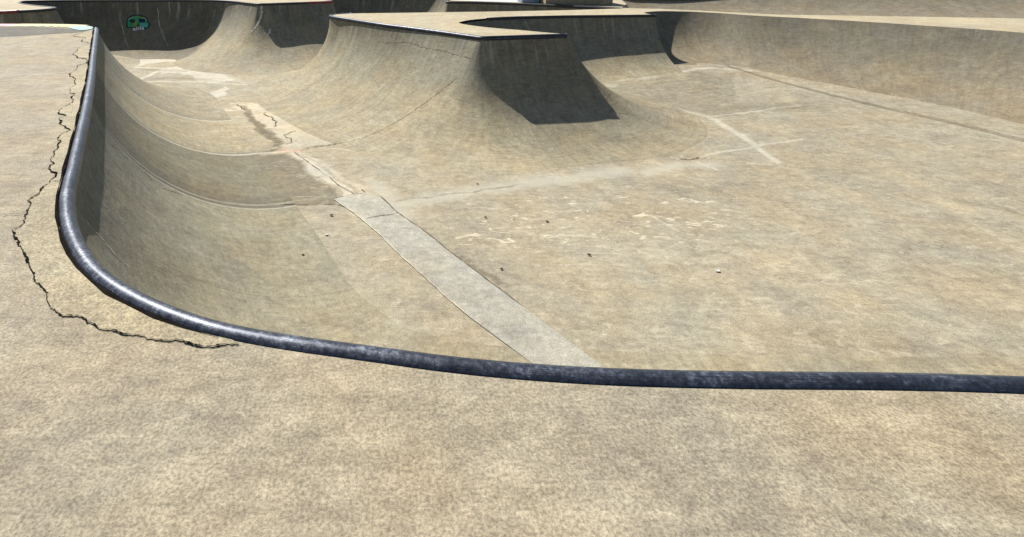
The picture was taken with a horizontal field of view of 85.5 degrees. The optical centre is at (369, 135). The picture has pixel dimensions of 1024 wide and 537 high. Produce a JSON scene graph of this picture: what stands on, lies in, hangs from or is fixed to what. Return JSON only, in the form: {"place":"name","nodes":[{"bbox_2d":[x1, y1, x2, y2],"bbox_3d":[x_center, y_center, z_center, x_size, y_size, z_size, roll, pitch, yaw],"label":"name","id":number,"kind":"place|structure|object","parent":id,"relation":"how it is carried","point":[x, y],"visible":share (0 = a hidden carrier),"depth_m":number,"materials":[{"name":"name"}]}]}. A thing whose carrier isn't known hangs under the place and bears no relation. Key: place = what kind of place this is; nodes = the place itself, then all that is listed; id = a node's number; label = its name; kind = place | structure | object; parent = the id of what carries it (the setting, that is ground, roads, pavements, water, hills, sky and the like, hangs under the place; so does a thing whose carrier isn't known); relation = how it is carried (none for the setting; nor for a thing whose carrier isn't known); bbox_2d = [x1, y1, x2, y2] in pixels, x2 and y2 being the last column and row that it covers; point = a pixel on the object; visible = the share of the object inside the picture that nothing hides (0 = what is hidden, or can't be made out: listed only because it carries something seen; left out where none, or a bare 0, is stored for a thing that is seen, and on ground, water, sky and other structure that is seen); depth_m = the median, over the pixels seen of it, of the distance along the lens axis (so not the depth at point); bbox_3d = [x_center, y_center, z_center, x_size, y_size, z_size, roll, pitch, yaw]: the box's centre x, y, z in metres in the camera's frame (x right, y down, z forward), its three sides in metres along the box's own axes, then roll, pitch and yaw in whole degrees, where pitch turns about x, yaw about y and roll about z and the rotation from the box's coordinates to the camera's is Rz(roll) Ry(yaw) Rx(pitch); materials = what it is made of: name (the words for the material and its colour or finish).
{"place":"outdoors","nodes":[
{"label":"outdoors","id":0,"kind":"place"},
{"bbox_2d":[57,59,1023,356],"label":"bowl floor","id":1,"kind":"structure","parent":0,"point":[807,223],"depth_m":6.17,"materials":[{"name":"concrete"}]},
{"bbox_2d":[0,0,625,74],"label":"skate ramp","id":2,"kind":"structure","parent":1,"relation":"on","point":[253,37],"depth_m":16.42,"materials":[{"name":"concrete"}]},
{"bbox_2d":[126,15,149,30],"bbox_3d":[-7.478,-3.651,17.219,0.797,0.483,0.276,0,19,0],"label":"skull graffiti","id":3,"kind":"object","parent":2,"relation":"on","point":[141,22],"visible":1,"depth_m":17.24,"materials":[{"name":"teal paint"}]},
{"bbox_2d":[464,0,518,1],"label":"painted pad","id":4,"kind":"object","parent":2,"relation":"on","point":[495,0],"visible":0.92,"depth_m":16.95,"materials":[{"name":"white paint"}]},
{"bbox_2d":[517,0,539,2],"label":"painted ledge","id":5,"kind":"object","parent":2,"relation":"on","point":[530,1],"visible":0.96,"depth_m":16.11,"materials":[{"name":"blue paint"}]},
{"bbox_2d":[622,0,1023,32],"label":"skate bank","id":6,"kind":"structure","parent":2,"relation":"on","point":[970,8],"depth_m":17.14,"materials":[{"name":"beige concrete"}]},
{"bbox_2d":[337,201,469,316],"bbox_3d":[0.222,1.175,5.720,0.065,0.001,2.703,-10,21,-28],"label":"floor joint","id":7,"kind":"object","parent":1,"relation":"on","point":[401,255],"visible":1,"depth_m":5.54,"materials":[{"name":"grey concrete"}]},
{"bbox_2d":[379,195,523,306],"bbox_3d":[0.713,1.137,5.833,0.051,0.001,2.686,-10,21,-26],"label":"floor joint","id":8,"kind":"object","parent":1,"relation":"on","point":[453,253],"visible":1,"depth_m":5.56,"materials":[{"name":"grey concrete"}]},
{"bbox_2d":[334,193,602,366],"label":"repair slab","id":9,"kind":"structure","parent":1,"relation":"on","point":[477,297],"depth_m":4.94,"materials":[{"name":"grey concrete"}]},
{"bbox_2d":[0,24,1023,536],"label":"skate ramp","id":10,"kind":"structure","parent":1,"relation":"on","point":[194,342],"depth_m":1.71,"materials":[{"name":"concrete"}]},
{"bbox_2d":[256,8,1023,173],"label":"skate ramp","id":11,"kind":"structure","parent":1,"relation":"on","point":[493,92],"depth_m":10.11,"materials":[{"name":"concrete"}]},
{"bbox_2d":[539,0,612,4],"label":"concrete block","id":12,"kind":"structure","parent":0,"point":[583,2],"depth_m":15.48,"materials":[{"name":"grey concrete"}]}
]}

